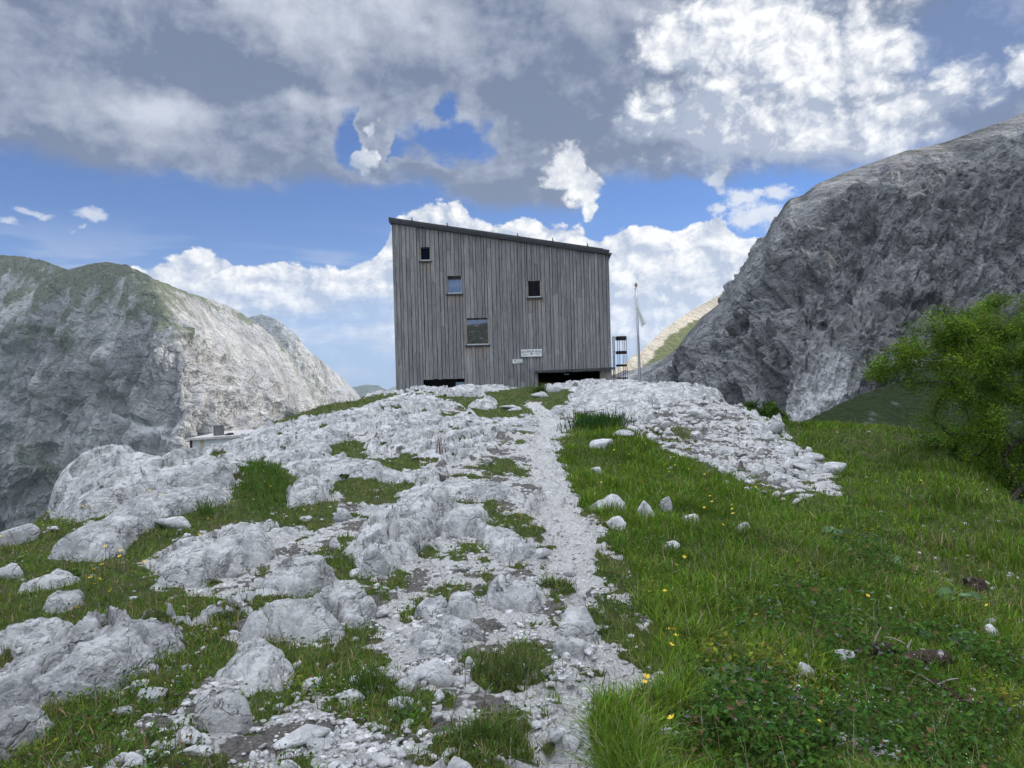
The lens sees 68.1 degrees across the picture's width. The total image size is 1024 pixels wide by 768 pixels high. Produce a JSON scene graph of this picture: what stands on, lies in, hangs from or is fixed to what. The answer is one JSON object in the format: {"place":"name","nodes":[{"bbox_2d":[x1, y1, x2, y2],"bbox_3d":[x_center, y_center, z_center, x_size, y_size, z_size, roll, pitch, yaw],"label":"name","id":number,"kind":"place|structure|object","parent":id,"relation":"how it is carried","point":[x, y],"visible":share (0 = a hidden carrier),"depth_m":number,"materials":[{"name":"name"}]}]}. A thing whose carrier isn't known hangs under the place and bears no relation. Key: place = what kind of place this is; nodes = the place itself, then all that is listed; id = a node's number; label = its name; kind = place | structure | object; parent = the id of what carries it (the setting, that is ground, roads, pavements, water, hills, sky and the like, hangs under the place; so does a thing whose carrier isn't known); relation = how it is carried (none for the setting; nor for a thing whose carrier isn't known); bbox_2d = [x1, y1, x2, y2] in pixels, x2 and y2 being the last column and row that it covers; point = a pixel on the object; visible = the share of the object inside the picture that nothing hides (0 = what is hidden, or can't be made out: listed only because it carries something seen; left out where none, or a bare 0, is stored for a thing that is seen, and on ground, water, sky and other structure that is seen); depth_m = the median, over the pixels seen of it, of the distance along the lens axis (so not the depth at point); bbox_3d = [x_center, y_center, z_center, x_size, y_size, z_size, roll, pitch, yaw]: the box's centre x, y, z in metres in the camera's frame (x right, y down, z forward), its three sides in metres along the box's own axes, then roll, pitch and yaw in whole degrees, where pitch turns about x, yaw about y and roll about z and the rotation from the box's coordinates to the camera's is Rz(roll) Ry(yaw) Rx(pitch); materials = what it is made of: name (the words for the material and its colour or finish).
{"place":"outdoors","nodes":[
{"label":"outdoors","id":0,"kind":"place"},
{"bbox_2d":[0,255,299,531],"bbox_3d":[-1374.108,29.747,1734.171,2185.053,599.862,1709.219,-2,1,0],"label":"mountain","id":1,"kind":"structure","parent":0,"point":[94,355],"depth_m":1119.33,"materials":[{"name":"stone"}]},
{"bbox_2d":[213,424,223,435],"bbox_3d":[-8.912,1.399,23.014,0.313,0.317,0.313,-2,1,0],"label":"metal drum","id":2,"kind":"object","parent":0,"point":[218,430],"visible":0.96,"depth_m":22.88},
{"bbox_2d":[189,293,323,411],"bbox_3d":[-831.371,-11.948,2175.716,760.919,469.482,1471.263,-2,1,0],"label":"mountain","id":3,"kind":"structure","parent":0,"point":[240,324],"depth_m":1888.42,"materials":[{"name":"stone"}]},
{"bbox_2d":[247,314,360,404],"bbox_3d":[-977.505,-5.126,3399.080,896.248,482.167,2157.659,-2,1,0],"label":"mountain","id":4,"kind":"structure","parent":0,"point":[327,384],"depth_m":2601.70,"materials":[{"name":"stone"}]},
{"bbox_2d":[352,385,387,397],"bbox_3d":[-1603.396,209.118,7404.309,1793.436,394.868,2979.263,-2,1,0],"label":"mountain","id":5,"kind":"structure","parent":0,"point":[362,390],"depth_m":7236.23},
{"bbox_2d":[0,378,1023,767],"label":"ground","id":6,"kind":"structure","parent":0,"point":[416,408],"depth_m":7.38,"materials":[{"name":"gravel"}]},
{"bbox_2d":[0,563,23,578],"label":"stone","id":7,"kind":"object","parent":6,"relation":"on","point":[11,570],"visible":0.86,"depth_m":6.52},
{"bbox_2d":[0,523,40,546],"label":"stone","id":8,"kind":"object","parent":6,"relation":"on","point":[25,533],"visible":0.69,"depth_m":7.69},
{"bbox_2d":[0,705,53,766],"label":"rock slab","id":9,"kind":"object","parent":6,"relation":"on","point":[18,724],"visible":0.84,"depth_m":3.24,"materials":[{"name":"stone"}]},
{"bbox_2d":[18,568,80,592],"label":"rock slab","id":10,"kind":"object","parent":6,"relation":"on","point":[55,576],"visible":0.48,"depth_m":6.05,"materials":[{"name":"stone"}]},
{"bbox_2d":[42,589,84,613],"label":"rock slab","id":11,"kind":"object","parent":6,"relation":"on","point":[59,599],"visible":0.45,"depth_m":5.51,"materials":[{"name":"stone"}]},
{"bbox_2d":[0,619,185,702],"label":"rock slab","id":12,"kind":"object","parent":6,"relation":"on","point":[107,654],"visible":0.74,"depth_m":3.98,"materials":[{"name":"stone"}]},
{"bbox_2d":[103,752,127,767],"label":"stone","id":13,"kind":"object","parent":6,"relation":"on","point":[123,755],"visible":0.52,"depth_m":3.00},
{"bbox_2d":[108,706,131,716],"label":"stone","id":14,"kind":"object","parent":6,"relation":"on","point":[122,709],"visible":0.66,"depth_m":3.56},
{"bbox_2d":[124,752,146,767],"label":"stone","id":15,"kind":"object","parent":6,"relation":"on","point":[137,757],"visible":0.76,"depth_m":2.99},
{"bbox_2d":[48,483,231,561],"bbox_3d":[-4.115,1.624,8.489,1.383,0.647,3.471,-2,1,0],"label":"rock slab","id":16,"kind":"object","parent":6,"relation":"on","point":[117,529],"visible":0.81,"depth_m":7.92,"materials":[{"name":"stone"}]},
{"bbox_2d":[48,444,236,520],"bbox_3d":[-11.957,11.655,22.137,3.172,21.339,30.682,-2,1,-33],"label":"rock slab","id":17,"kind":"object","parent":6,"relation":"on","point":[102,479],"visible":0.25,"depth_m":10.30,"materials":[{"name":"stone"}]},
{"bbox_2d":[137,687,167,704],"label":"stone","id":18,"kind":"object","parent":6,"relation":"on","point":[154,691],"visible":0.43,"depth_m":3.77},
{"bbox_2d":[156,516,190,529],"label":"stone","id":19,"kind":"object","parent":6,"relation":"on","point":[179,521],"visible":0.73,"depth_m":8.13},
{"bbox_2d":[176,725,202,745],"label":"stone","id":20,"kind":"object","parent":6,"relation":"on","point":[185,730],"visible":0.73,"depth_m":3.20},
{"bbox_2d":[175,744,211,756],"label":"stone","id":21,"kind":"object","parent":6,"relation":"on","point":[192,749],"visible":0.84,"depth_m":3.10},
{"bbox_2d":[190,495,223,516],"bbox_3d":[-3.569,1.413,8.830,0.573,0.279,0.673,-2,1,0],"label":"grass tuft","id":22,"kind":"object","parent":6,"relation":"on","point":[206,508],"visible":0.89,"depth_m":8.80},
{"bbox_2d":[150,522,276,590],"bbox_3d":[-2.661,1.677,6.904,1.158,0.631,2.182,-2,1,0],"label":"rock slab","id":23,"kind":"object","parent":6,"relation":"on","point":[231,550],"visible":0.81,"depth_m":6.54,"materials":[{"name":"stone"}]},
{"bbox_2d":[187,429,255,449],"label":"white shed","id":24,"kind":"structure","parent":6,"relation":"on","point":[201,442],"depth_m":22.52,"materials":[{"name":"paint"}]},
{"bbox_2d":[193,687,252,733],"bbox_3d":[-1.304,1.667,3.458,0.452,0.553,0.377,-2,1,0],"label":"boulder","id":25,"kind":"object","parent":6,"relation":"on","point":[226,709],"visible":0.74,"depth_m":3.40,"materials":[{"name":"stone"}]},
{"bbox_2d":[214,634,293,692],"bbox_3d":[-1.416,1.749,4.301,0.635,0.491,0.944,-2,1,0],"label":"rock slab","id":26,"kind":"object","parent":6,"relation":"on","point":[256,661],"visible":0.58,"depth_m":4.14,"materials":[{"name":"stone"}]},
{"bbox_2d":[249,749,264,761],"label":"stone","id":27,"kind":"object","parent":6,"relation":"on","point":[256,753],"visible":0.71,"depth_m":3.13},
{"bbox_2d":[235,597,344,643],"bbox_3d":[-1.407,1.707,4.984,0.903,0.597,0.691,-2,1,0],"label":"rock slab","id":28,"kind":"object","parent":6,"relation":"on","point":[276,619],"visible":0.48,"depth_m":4.82,"materials":[{"name":"stone"}]},
{"bbox_2d":[257,555,333,597],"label":"rock slab","id":29,"kind":"object","parent":6,"relation":"on","point":[302,574],"visible":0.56,"depth_m":5.89,"materials":[{"name":"stone"}]},
{"bbox_2d":[271,724,330,751],"bbox_3d":[-0.936,1.553,3.332,0.266,0.073,0.131,-8,11,-28],"label":"stone","id":30,"kind":"object","parent":6,"relation":"on","point":[303,734],"visible":0.97,"depth_m":3.30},
{"bbox_2d":[286,475,329,507],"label":"rock slab","id":31,"kind":"object","parent":6,"relation":"on","point":[308,489],"visible":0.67,"depth_m":9.61,"materials":[{"name":"stone"}]},
{"bbox_2d":[301,677,321,694],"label":"stone","id":32,"kind":"object","parent":6,"relation":"on","point":[309,681],"visible":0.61,"depth_m":3.98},
{"bbox_2d":[306,738,334,752],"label":"stone","id":33,"kind":"object","parent":6,"relation":"on","point":[321,743],"visible":0.92,"depth_m":3.25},
{"bbox_2d":[273,404,381,461],"bbox_3d":[-3.819,1.016,16.301,1.189,0.962,7.105,-1,1,4],"label":"rock slab","id":34,"kind":"object","parent":6,"relation":"on","point":[331,432],"visible":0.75,"depth_m":16.00,"materials":[{"name":"stone"}]},
{"bbox_2d":[329,537,340,550],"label":"stone","id":35,"kind":"object","parent":6,"relation":"on","point":[334,541],"visible":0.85,"depth_m":7.29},
{"bbox_2d":[333,508,352,521],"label":"stone","id":36,"kind":"object","parent":6,"relation":"on","point":[342,514],"visible":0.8,"depth_m":8.55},
{"bbox_2d":[313,584,377,628],"bbox_3d":[-1.102,1.718,5.306,0.576,0.564,0.858,-2,1,-44],"label":"boulder","id":37,"kind":"object","parent":6,"relation":"on","point":[355,605],"visible":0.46,"depth_m":5.22,"materials":[{"name":"stone"}]},
{"bbox_2d":[339,691,358,706],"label":"stone","id":38,"kind":"object","parent":6,"relation":"on","point":[355,694],"visible":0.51,"depth_m":3.75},
{"bbox_2d":[333,688,365,702],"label":"stone","id":39,"kind":"object","parent":6,"relation":"on","point":[345,692],"visible":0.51,"depth_m":3.78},
{"bbox_2d":[289,456,410,484],"bbox_3d":[-2.598,1.468,11.749,2.706,0.583,1.569,-1,1,44],"label":"rock slab","id":40,"kind":"object","parent":6,"relation":"on","point":[339,466],"visible":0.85,"depth_m":11.49,"materials":[{"name":"stone"}]},
{"bbox_2d":[312,656,414,698],"bbox_3d":[-0.768,1.533,3.960,0.483,0.204,0.537,-1,1,30],"label":"grass tuft","id":41,"kind":"object","parent":6,"relation":"on","point":[362,682],"visible":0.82,"depth_m":3.94,"materials":[{"name":"plant"}]},
{"bbox_2d":[371,752,392,767],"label":"stone","id":42,"kind":"object","parent":6,"relation":"on","point":[381,760],"visible":0.94,"depth_m":3.10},
{"bbox_2d":[381,706,409,724],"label":"leafy plant","id":43,"kind":"object","parent":6,"relation":"on","point":[403,712],"visible":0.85,"depth_m":3.58,"materials":[{"name":"green plant"}]},
{"bbox_2d":[354,487,458,578],"bbox_3d":[-1.117,1.594,7.824,1.189,0.745,3.260,-2,1,0],"label":"rock slab","id":44,"kind":"object","parent":6,"relation":"on","point":[405,527],"visible":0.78,"depth_m":7.24,"materials":[{"name":"stone"}]},
{"bbox_2d":[370,679,442,723],"bbox_3d":[-0.533,1.545,3.728,0.346,0.172,0.436,-2,1,-43],"label":"grass tuft","id":45,"kind":"object","parent":6,"relation":"on","point":[402,695],"visible":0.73,"depth_m":3.69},
{"bbox_2d":[394,674,420,692],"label":"stone","id":46,"kind":"object","parent":6,"relation":"on","point":[411,680],"visible":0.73,"depth_m":3.97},
{"bbox_2d":[407,658,453,687],"bbox_3d":[-0.431,1.546,4.055,0.269,0.153,0.139,0,-8,6],"label":"stone","id":47,"kind":"object","parent":6,"relation":"on","point":[435,671],"visible":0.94,"depth_m":4.00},
{"bbox_2d":[414,595,450,622],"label":"boulder","id":48,"kind":"object","parent":6,"relation":"on","point":[428,607],"visible":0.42,"depth_m":5.28,"materials":[{"name":"stone"}]},
{"bbox_2d":[418,637,465,658],"bbox_3d":[-0.416,1.748,4.511,0.463,0.473,0.368,-2,1,0],"label":"boulder","id":49,"kind":"object","parent":6,"relation":"on","point":[438,647],"visible":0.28,"depth_m":4.44,"materials":[{"name":"stone"}]},
{"bbox_2d":[424,615,482,642],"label":"rock slab","id":50,"kind":"object","parent":6,"relation":"on","point":[464,630],"visible":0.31,"depth_m":4.78,"materials":[{"name":"stone"}]},
{"bbox_2d":[394,480,526,502],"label":"rock slab","id":51,"kind":"object","parent":6,"relation":"on","point":[484,489],"visible":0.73,"depth_m":9.95,"materials":[{"name":"stone"}]},
{"bbox_2d":[452,675,469,687],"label":"stone","id":52,"kind":"object","parent":6,"relation":"on","point":[461,680],"visible":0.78,"depth_m":4.00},
{"bbox_2d":[435,504,488,539],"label":"rock slab","id":53,"kind":"object","parent":6,"relation":"on","point":[466,521],"visible":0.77,"depth_m":7.94,"materials":[{"name":"stone"}]},
{"bbox_2d":[448,590,479,618],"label":"boulder","id":54,"kind":"object","parent":6,"relation":"on","point":[463,605],"visible":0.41,"depth_m":5.31,"materials":[{"name":"stone"}]},
{"bbox_2d":[444,384,486,396],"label":"rock slab","id":55,"kind":"object","parent":6,"relation":"on","point":[469,390],"visible":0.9,"depth_m":26.11,"materials":[{"name":"stone"}]},
{"bbox_2d":[468,396,497,409],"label":"rock slab","id":56,"kind":"object","parent":6,"relation":"on","point":[486,402],"visible":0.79,"depth_m":23.46,"materials":[{"name":"stone"}]},
{"bbox_2d":[435,704,555,763],"bbox_3d":[-0.129,1.547,3.336,0.540,0.184,0.559,-1,1,39],"label":"grass tuft","id":57,"kind":"object","parent":6,"relation":"on","point":[482,735],"visible":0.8,"depth_m":3.30,"materials":[{"name":"plant"}]},
{"bbox_2d":[388,217,614,390],"bbox_3d":[-0.418,-3.173,37.419,9.658,8.474,9.460,-2,1,0],"label":"mountain hut","id":58,"kind":"object","parent":6,"relation":"on","point":[475,307],"visible":0.88,"depth_m":32.93,"materials":[{"name":"grey"}]},
{"bbox_2d":[419,247,431,262],"bbox_3d":[-3.769,-5.617,32.971,0.562,0.687,0.240,-1,1,0],"label":"window","id":59,"kind":"structure","parent":58,"relation":"in","point":[424,251],"depth_m":33.05,"materials":[{"name":"black glass"}]},
{"bbox_2d":[424,378,464,387],"bbox_3d":[-2.943,0.470,33.306,1.841,1.411,0.400,-1,1,0],"label":"window","id":60,"kind":"structure","parent":58,"relation":"in","point":[436,382],"depth_m":33.45,"materials":[{"name":"black"}]},
{"bbox_2d":[446,276,462,295],"bbox_3d":[-2.495,-4.279,32.986,0.748,0.862,0.240,-1,1,0],"label":"window","id":61,"kind":"structure","parent":58,"relation":"in","point":[454,283],"depth_m":33.07,"materials":[{"name":"blue glass"}]},
{"bbox_2d":[465,318,489,346],"bbox_3d":[-1.504,-2.250,33.008,1.085,1.257,0.240,-1,1,0],"label":"window","id":62,"kind":"structure","parent":58,"relation":"in","point":[477,332],"depth_m":33.08,"materials":[{"name":"grey glass"}]},
{"bbox_2d":[521,349,541,356],"bbox_3d":[0.848,-1.353,32.921,0.922,0.338,0.044,-2,1,0],"label":"hut sign","id":63,"kind":"object","parent":58,"relation":"attached to","point":[531,352],"visible":1,"depth_m":32.90,"materials":[{"name":"white ceramic"}]},
{"bbox_2d":[527,280,542,298],"bbox_3d":[0.969,-4.094,32.989,0.690,0.816,0.240,-1,1,0],"label":"window","id":64,"kind":"structure","parent":58,"relation":"in","point":[533,287],"depth_m":33.07,"materials":[{"name":"black glass"}]},
{"bbox_2d":[612,336,627,379],"bbox_3d":[4.905,-0.604,34.197,0.613,3.128,0.636,-2,1,0],"label":"cage ladder","id":65,"kind":"object","parent":58,"relation":"attached to","point":[617,339],"visible":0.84,"depth_m":33.96,"materials":[{"name":"metal"}]},
{"bbox_2d":[437,635,566,696],"bbox_3d":[-0.071,1.543,4.214,0.772,0.293,0.776,-2,1,-9],"label":"grass tuft","id":66,"kind":"object","parent":6,"relation":"on","point":[525,671],"visible":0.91,"depth_m":4.09,"materials":[{"name":"plant"}]},
{"bbox_2d":[473,524,538,563],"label":"rock slab","id":67,"kind":"object","parent":6,"relation":"on","point":[509,545],"visible":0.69,"depth_m":7.01,"materials":[{"name":"stone"}]},
{"bbox_2d":[0,386,1023,767],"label":"grass","id":68,"kind":"structure","parent":6,"relation":"on","point":[612,720],"depth_m":6.47,"materials":[{"name":"plant"}]},
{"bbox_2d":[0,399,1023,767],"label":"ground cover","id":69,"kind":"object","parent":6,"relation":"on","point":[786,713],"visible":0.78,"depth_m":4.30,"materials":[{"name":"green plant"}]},
{"bbox_2d":[485,573,542,612],"bbox_3d":[0.016,1.727,5.676,0.613,0.555,0.690,-2,1,0],"label":"boulder","id":70,"kind":"object","parent":6,"relation":"on","point":[505,592],"visible":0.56,"depth_m":5.47,"materials":[{"name":"stone"}]},
{"bbox_2d":[536,548,551,558],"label":"stone","id":71,"kind":"object","parent":6,"relation":"on","point":[542,553],"visible":0.72,"depth_m":7.00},
{"bbox_2d":[527,577,578,589],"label":"grass tuft","id":72,"kind":"object","parent":6,"relation":"on","point":[550,584],"visible":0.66,"depth_m":6.03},
{"bbox_2d":[549,728,564,742],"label":"stone","id":73,"kind":"object","parent":6,"relation":"on","point":[555,735],"visible":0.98,"depth_m":3.31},
{"bbox_2d":[553,637,585,661],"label":"boulder","id":74,"kind":"object","parent":6,"relation":"on","point":[575,648],"visible":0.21,"depth_m":4.57,"materials":[{"name":"stone"}]},
{"bbox_2d":[568,736,580,752],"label":"stone","id":75,"kind":"object","parent":6,"relation":"on","point":[573,740],"visible":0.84,"depth_m":3.37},
{"bbox_2d":[557,605,598,642],"bbox_3d":[0.430,1.779,5.112,0.465,0.491,0.616,-2,1,0],"label":"boulder","id":76,"kind":"object","parent":6,"relation":"on","point":[577,622],"visible":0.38,"depth_m":4.96,"materials":[{"name":"stone"}]},
{"bbox_2d":[588,439,612,449],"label":"stone","id":77,"kind":"object","parent":6,"relation":"on","point":[599,443],"visible":0.72,"depth_m":14.75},
{"bbox_2d":[556,405,645,431],"bbox_3d":[2.111,0.823,17.616,2.154,0.592,2.184,-2,1,-38],"label":"grass tuft","id":78,"kind":"object","parent":6,"relation":"on","point":[583,420],"visible":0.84,"depth_m":17.50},
{"bbox_2d":[589,494,625,511],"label":"stone","id":79,"kind":"object","parent":6,"relation":"on","point":[611,497],"visible":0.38,"depth_m":9.22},
{"bbox_2d":[606,516,625,529],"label":"stone","id":80,"kind":"object","parent":6,"relation":"on","point":[618,521],"visible":0.68,"depth_m":8.21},
{"bbox_2d":[634,283,640,380],"bbox_3d":[4.983,-1.669,29.985,0.203,4.681,0.124,-2,1,0],"label":"flagpole","id":81,"kind":"object","parent":6,"relation":"on","point":[638,349],"visible":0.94,"depth_m":29.95,"materials":[{"name":"metal"}]},
{"bbox_2d":[635,293,645,326],"bbox_3d":[5.088,-2.920,29.908,0.413,1.332,0.139,-2,1,0],"label":"flag","id":82,"kind":"object","parent":81,"relation":"attached to","point":[642,321],"visible":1,"depth_m":29.90,"materials":[{"name":"fabric"}]},
{"bbox_2d":[572,381,703,410],"bbox_3d":[4.099,0.367,24.057,4.565,0.891,8.125,-1,1,12],"label":"rock slab","id":83,"kind":"object","parent":6,"relation":"on","point":[611,396],"visible":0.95,"depth_m":22.71,"materials":[{"name":"stone"}]},
{"bbox_2d":[637,500,653,516],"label":"stone","id":84,"kind":"object","parent":6,"relation":"on","point":[644,506],"visible":0.41,"depth_m":9.01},
{"bbox_2d":[660,496,672,511],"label":"stone","id":85,"kind":"object","parent":6,"relation":"on","point":[666,502],"visible":0.66,"depth_m":9.78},
{"bbox_2d":[698,408,713,418],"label":"stone","id":86,"kind":"object","parent":6,"relation":"on","point":[703,414],"visible":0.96,"depth_m":18.71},
{"bbox_2d":[693,664,742,687],"bbox_3d":[1.162,1.680,4.303,0.312,0.139,0.181,-1,1,22],"label":"butterbur","id":87,"kind":"object","parent":6,"relation":"on","point":[718,673],"visible":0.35,"depth_m":4.33,"materials":[{"name":"green plant"}]},
{"bbox_2d":[742,399,791,420],"bbox_3d":[8.950,1.247,27.029,2.131,1.428,1.433,-2,1,0],"label":"shrub","id":88,"kind":"object","parent":6,"relation":"on","point":[769,409],"visible":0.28,"depth_m":26.84,"materials":[{"name":"green plant"}]},
{"bbox_2d":[767,474,781,485],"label":"stone","id":89,"kind":"object","parent":6,"relation":"on","point":[774,479],"visible":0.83,"depth_m":12.62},
{"bbox_2d":[768,421,780,433],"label":"stone","id":90,"kind":"object","parent":6,"relation":"on","point":[774,427],"visible":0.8,"depth_m":17.82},
{"bbox_2d":[803,452,824,461],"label":"stone","id":91,"kind":"object","parent":6,"relation":"on","point":[815,457],"visible":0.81,"depth_m":15.37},
{"bbox_2d":[822,462,846,472],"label":"stone","id":92,"kind":"object","parent":6,"relation":"on","point":[828,467],"visible":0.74,"depth_m":14.05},
{"bbox_2d":[820,526,850,535],"bbox_3d":[4.040,1.873,9.490,0.380,0.183,0.289,-1,1,27],"label":"butterbur","id":93,"kind":"object","parent":6,"relation":"on","point":[837,532],"visible":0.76,"depth_m":9.49,"materials":[{"name":"green plant"}]},
{"bbox_2d":[835,649,854,662],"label":"stone","id":94,"kind":"object","parent":6,"relation":"on","point":[842,652],"visible":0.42,"depth_m":5.12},
{"bbox_2d":[831,732,900,765],"bbox_3d":[1.738,1.861,3.758,0.401,0.213,0.209,-2,-3,34],"label":"stone","id":95,"kind":"object","parent":6,"relation":"on","point":[881,751],"visible":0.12,"depth_m":3.68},
{"bbox_2d":[854,627,895,656],"bbox_3d":[2.614,1.855,5.377,0.312,0.282,0.255,-2,1,-23],"label":"rotten log","id":96,"kind":"object","parent":6,"relation":"on","point":[877,650],"visible":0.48,"depth_m":5.38,"materials":[{"name":"brown wood"}]},
{"bbox_2d":[885,637,952,667],"bbox_3d":[2.843,1.987,5.488,0.627,0.252,0.264,-2,1,-17],"label":"rotten log","id":97,"kind":"object","parent":6,"relation":"on","point":[937,655],"visible":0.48,"depth_m":5.43,"materials":[{"name":"brown wood"}]},
{"bbox_2d":[907,670,965,702],"bbox_3d":[2.844,2.025,5.099,0.352,0.223,0.157,-1,1,22],"label":"fallen branch","id":98,"kind":"object","parent":6,"relation":"on","point":[933,680],"visible":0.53,"depth_m":5.07,"materials":[{"name":"brown wood"}]},
{"bbox_2d":[850,288,1023,503],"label":"broadleaf tree","id":99,"kind":"object","parent":6,"relation":"on","point":[950,341],"visible":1,"depth_m":14.49,"materials":[{"name":"green plant"}]},
{"bbox_2d":[935,585,982,600],"bbox_3d":[4.104,1.982,7.037,0.391,0.196,0.319,-2,1,-28],"label":"butterbur","id":100,"kind":"object","parent":6,"relation":"on","point":[961,595],"visible":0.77,"depth_m":7.02,"materials":[{"name":"green plant"}]},
{"bbox_2d":[950,631,974,652],"bbox_3d":[3.623,2.079,6.087,0.183,0.163,0.298,-1,1,40],"label":"butterbur","id":101,"kind":"object","parent":6,"relation":"on","point":[955,637],"visible":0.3,"depth_m":6.06,"materials":[{"name":"green plant"}]},
{"bbox_2d":[915,424,1023,501],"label":"shrub","id":102,"kind":"object","parent":6,"relation":"on","point":[934,440],"visible":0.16,"depth_m":16.44,"materials":[{"name":"green plant"}]},
{"bbox_2d":[936,577,1016,595],"bbox_3d":[4.880,2.205,8.009,0.707,0.333,0.322,-1,1,12],"label":"tree stump","id":103,"kind":"object","parent":6,"relation":"on","point":[970,581],"visible":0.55,"depth_m":7.96,"materials":[{"name":"brown wood"}]},
{"bbox_2d":[0,0,1023,389],"label":"sky","id":104,"kind":"structure","parent":0,"point":[250,157],"materials":[{"name":"blue"}]},
{"bbox_2d":[612,294,721,374],"bbox_3d":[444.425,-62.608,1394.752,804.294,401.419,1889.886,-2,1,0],"label":"mountain","id":105,"kind":"structure","parent":0,"point":[665,342],"depth_m":1238.10,"materials":[{"name":"stone"}]},
{"bbox_2d":[612,113,1023,422],"bbox_3d":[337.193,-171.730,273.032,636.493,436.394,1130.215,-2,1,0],"label":"mountain","id":106,"kind":"structure","parent":0,"point":[837,278],"depth_m":318.30,"materials":[{"name":"stone"}]},
{"bbox_2d":[804,326,1023,506],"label":"hillside","id":107,"kind":"structure","parent":0,"point":[891,406],"depth_m":186.30,"materials":[{"name":"plant"}]},
{"bbox_2d":[885,315,1022,446],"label":"dwarf pine thicket","id":108,"kind":"object","parent":107,"relation":"on","point":[903,378],"visible":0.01,"depth_m":206.33,"materials":[{"name":"green plant"}]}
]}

